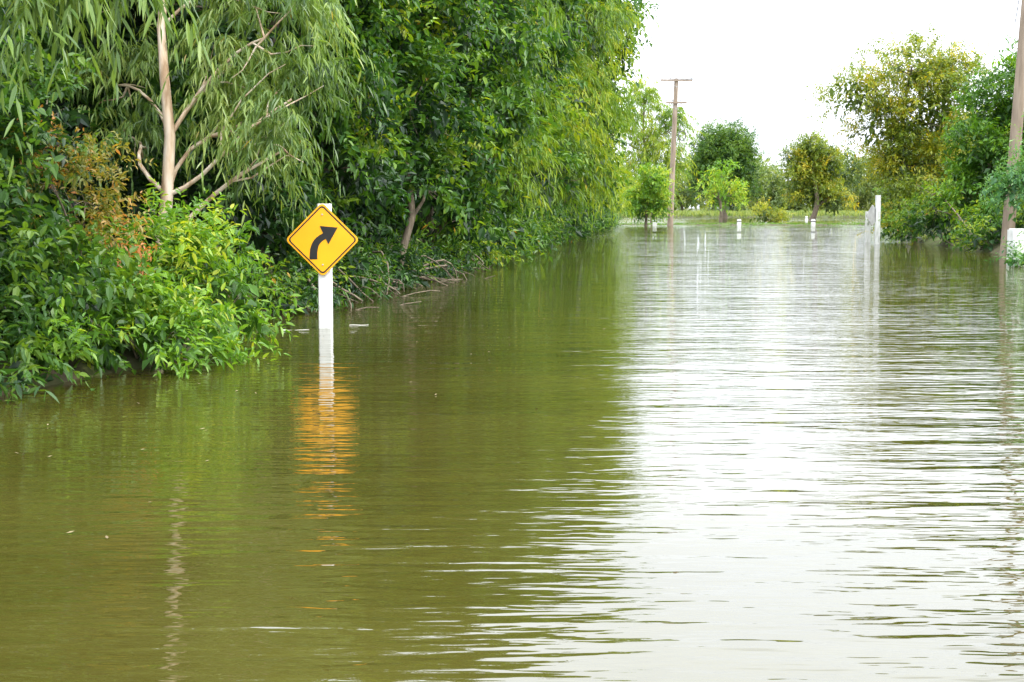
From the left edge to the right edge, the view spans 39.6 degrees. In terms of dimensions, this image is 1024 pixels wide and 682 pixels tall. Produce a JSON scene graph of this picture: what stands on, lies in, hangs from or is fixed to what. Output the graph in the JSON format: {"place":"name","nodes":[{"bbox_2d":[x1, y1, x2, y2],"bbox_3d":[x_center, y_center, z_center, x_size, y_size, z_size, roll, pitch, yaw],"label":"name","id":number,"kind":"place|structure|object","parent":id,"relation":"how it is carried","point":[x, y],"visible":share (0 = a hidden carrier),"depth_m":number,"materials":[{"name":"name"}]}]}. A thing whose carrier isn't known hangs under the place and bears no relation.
{"place":"outdoors","nodes":[
{"label":"outdoors","id":0,"kind":"place"},
{"bbox_2d":[0,208,1000,394],"bbox_3d":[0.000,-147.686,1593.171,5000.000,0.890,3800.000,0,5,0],"label":"ground","id":1,"kind":"structure","parent":0,"point":[133,361],"depth_m":13.06,"materials":[{"name":"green plant"}]},
{"bbox_2d":[0,269,99,403],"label":"riverbank shrub","id":2,"kind":"object","parent":1,"relation":"on","point":[25,377],"visible":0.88,"depth_m":11.09,"materials":[{"name":"green plant"}]},
{"bbox_2d":[0,0,151,372],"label":"broadleaf tree","id":3,"kind":"object","parent":1,"relation":"on","point":[23,267],"visible":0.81,"depth_m":12.04,"materials":[{"name":"green plant"}]},
{"bbox_2d":[0,104,157,287],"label":"climbing vine","id":4,"kind":"object","parent":3,"relation":"attached to","point":[73,170],"visible":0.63,"depth_m":12.76,"materials":[{"name":"brown plant"}]},
{"bbox_2d":[0,0,214,184],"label":"eucalyptus tree","id":5,"kind":"object","parent":1,"relation":"on","point":[41,9],"visible":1,"depth_m":10.13,"materials":[{"name":"green plant"}]},
{"bbox_2d":[0,177,304,392],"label":"riverbank shrub","id":6,"kind":"object","parent":1,"relation":"on","point":[176,289],"visible":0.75,"depth_m":13.01,"materials":[{"name":"green plant"}]},
{"bbox_2d":[0,0,336,283],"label":"broadleaf tree","id":7,"kind":"object","parent":1,"relation":"on","point":[90,103],"visible":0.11,"depth_m":19.59,"materials":[{"name":"green plant"}]},
{"bbox_2d":[48,0,386,247],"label":"eucalyptus tree","id":8,"kind":"object","parent":1,"relation":"on","point":[250,84],"visible":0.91,"depth_m":17.27,"materials":[{"name":"green plant"}]},
{"bbox_2d":[1,0,543,284],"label":"background trees","id":9,"kind":"object","parent":1,"relation":"on","point":[373,215],"visible":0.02,"depth_m":28.90,"materials":[{"name":"green plant"}]},
{"bbox_2d":[120,0,440,279],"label":"broadleaf tree","id":10,"kind":"object","parent":1,"relation":"on","point":[368,26],"visible":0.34,"depth_m":21.94,"materials":[{"name":"green plant"}]},
{"bbox_2d":[287,204,357,327],"bbox_3d":[-2.270,-0.455,17.192,0.849,2.400,0.196,0,5,0],"label":"curve right traffic sign","id":11,"kind":"object","parent":1,"relation":"on","point":[322,239],"visible":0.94,"depth_m":17.04,"materials":[{"name":"yellow metal"}]},
{"bbox_2d":[204,220,523,318],"bbox_3d":[-2.062,-1.539,26.942,2.402,1.578,19.201,1,5,9],"label":"bush","id":12,"kind":"object","parent":1,"relation":"on","point":[414,260],"visible":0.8,"depth_m":22.85,"materials":[{"name":"green plant"}]},
{"bbox_2d":[268,251,491,313],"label":"exposed roots","id":13,"kind":"object","parent":1,"relation":"on","point":[427,278],"visible":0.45,"depth_m":23.82,"materials":[{"name":"brown plant"}]},
{"bbox_2d":[279,0,525,288],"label":"broadleaf tree","id":14,"kind":"object","parent":1,"relation":"on","point":[422,61],"visible":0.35,"depth_m":25.73,"materials":[{"name":"green plant"}]},
{"bbox_2d":[363,0,571,268],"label":"broadleaf tree","id":15,"kind":"object","parent":1,"relation":"on","point":[516,109],"visible":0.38,"depth_m":31.10,"materials":[{"name":"green plant"}]},
{"bbox_2d":[359,0,591,258],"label":"willow tree","id":16,"kind":"object","parent":1,"relation":"on","point":[551,17],"visible":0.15,"depth_m":37.02,"materials":[{"name":"green plant"}]},
{"bbox_2d":[417,181,625,267],"bbox_3d":[2.690,-6.778,74.412,4.916,3.160,82.176,1,5,6],"label":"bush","id":17,"kind":"object","parent":1,"relation":"on","point":[522,237],"visible":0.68,"depth_m":45.89,"materials":[{"name":"green plant"}]},
{"bbox_2d":[488,0,604,214],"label":"broadleaf tree","id":18,"kind":"object","parent":1,"relation":"on","point":[560,52],"visible":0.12,"depth_m":44.82,"materials":[{"name":"green plant"}]},
{"bbox_2d":[522,0,638,237],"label":"willow tree","id":19,"kind":"object","parent":1,"relation":"on","point":[593,18],"visible":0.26,"depth_m":53.98,"materials":[{"name":"green plant"}]},
{"bbox_2d":[543,0,664,238],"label":"willow tree","id":20,"kind":"object","parent":1,"relation":"on","point":[612,98],"visible":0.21,"depth_m":64.54,"materials":[{"name":"green plant"}]},
{"bbox_2d":[553,0,659,222],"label":"broadleaf tree","id":21,"kind":"object","parent":1,"relation":"on","point":[623,179],"visible":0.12,"depth_m":78.44,"materials":[{"name":"green plant"}]},
{"bbox_2d":[578,60,634,226],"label":"willow tree","id":22,"kind":"object","parent":1,"relation":"on","point":[624,201],"depth_m":93.93,"materials":[{"name":"green plant"}]},
{"bbox_2d":[620,162,674,225],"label":"clipped shrub","id":23,"kind":"object","parent":1,"relation":"on","point":[651,196],"visible":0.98,"depth_m":112.07,"materials":[{"name":"green plant"}]},
{"bbox_2d":[613,75,704,223],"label":"poplar tree","id":24,"kind":"object","parent":1,"relation":"on","point":[654,142],"visible":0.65,"depth_m":129.84,"materials":[{"name":"green plant"}]},
{"bbox_2d":[661,77,692,225],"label":"utility pole","id":25,"kind":"object","parent":1,"relation":"on","point":[674,102],"visible":0.88,"depth_m":115.79,"materials":[{"name":"concrete"}]},
{"bbox_2d":[689,158,750,222],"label":"young tree","id":26,"kind":"object","parent":1,"relation":"on","point":[716,179],"visible":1,"depth_m":138.82,"materials":[{"name":"green plant"}]},
{"bbox_2d":[682,117,766,217],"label":"round tree","id":27,"kind":"object","parent":1,"relation":"on","point":[725,143],"visible":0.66,"depth_m":196.40,"materials":[{"name":"green plant"}]},
{"bbox_2d":[606,140,894,211],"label":"distant tree line","id":28,"kind":"object","parent":1,"relation":"on","point":[769,181],"visible":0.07,"depth_m":242.34,"materials":[{"name":"green plant"}]},
{"bbox_2d":[616,209,890,224],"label":"bank grass","id":29,"kind":"structure","parent":1,"relation":"on","point":[709,213],"depth_m":216.38,"materials":[{"name":"green plant"}]},
{"bbox_2d":[747,196,796,223],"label":"riverbank shrub","id":30,"kind":"object","parent":1,"relation":"on","point":[769,213],"visible":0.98,"depth_m":125.21,"materials":[{"name":"green plant"}]},
{"bbox_2d":[776,128,858,219],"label":"mango tree","id":31,"kind":"object","parent":1,"relation":"on","point":[811,161],"visible":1,"depth_m":167.94,"materials":[{"name":"green plant"}]},
{"bbox_2d":[865,211,870,241],"bbox_3d":[14.970,-4.499,59.841,0.200,1.900,0.200,0,5,0],"label":"guide post","id":32,"kind":"object","parent":1,"relation":"on","point":[867,231],"visible":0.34,"depth_m":59.74,"materials":[{"name":"white paint"}]},
{"bbox_2d":[866,195,880,243],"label":"white marker posts","id":33,"kind":"object","parent":1,"relation":"on","point":[873,215],"visible":0.91,"depth_m":56.68,"materials":[{"name":"white paint"}]},
{"bbox_2d":[803,21,999,241],"bbox_3d":[17.148,-8.767,61.423,7.683,9.777,7.015,-3,6,-32],"label":"acacia tree","id":34,"kind":"object","parent":1,"relation":"on","point":[893,171],"visible":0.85,"depth_m":60.37,"materials":[{"name":"green plant"}]},
{"bbox_2d":[865,175,1023,251],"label":"riverbank shrub","id":35,"kind":"object","parent":1,"relation":"on","point":[922,218],"visible":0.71,"depth_m":53.39,"materials":[{"name":"green plant"}]},
{"bbox_2d":[871,96,1022,232],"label":"background trees","id":36,"kind":"object","parent":1,"relation":"on","point":[926,180],"depth_m":79.03,"materials":[{"name":"green plant"}]},
{"bbox_2d":[924,33,1023,246],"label":"broadleaf tree","id":37,"kind":"object","parent":1,"relation":"on","point":[980,163],"visible":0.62,"depth_m":50.51,"materials":[{"name":"green plant"}]},
{"bbox_2d":[968,115,1023,266],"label":"riverbank shrub","id":38,"kind":"object","parent":1,"relation":"on","point":[1013,180],"visible":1,"depth_m":37.58,"materials":[{"name":"green plant"}]},
{"bbox_2d":[999,0,1023,258],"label":"utility pole","id":39,"kind":"object","parent":1,"relation":"on","point":[1017,108],"visible":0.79,"depth_m":40.46,"materials":[{"name":"concrete"}]},
{"bbox_2d":[1006,228,1023,265],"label":"white signboard","id":40,"kind":"object","parent":1,"relation":"on","point":[1012,233],"visible":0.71,"depth_m":35.79,"materials":[{"name":"white paint"}]},
{"bbox_2d":[0,217,1023,681],"bbox_3d":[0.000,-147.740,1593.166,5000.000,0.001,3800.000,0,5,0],"label":"water","id":41,"kind":"structure","parent":0,"point":[708,453],"depth_m":7.51,"materials":[{"name":"liquid"}]},
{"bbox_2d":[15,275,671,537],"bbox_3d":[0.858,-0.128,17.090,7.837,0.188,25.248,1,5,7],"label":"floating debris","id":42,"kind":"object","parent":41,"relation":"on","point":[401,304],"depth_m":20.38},
{"bbox_2d":[584,0,1021,207],"label":"sky","id":43,"kind":"structure","parent":0,"point":[699,38],"materials":[{"name":"white"}]}
]}

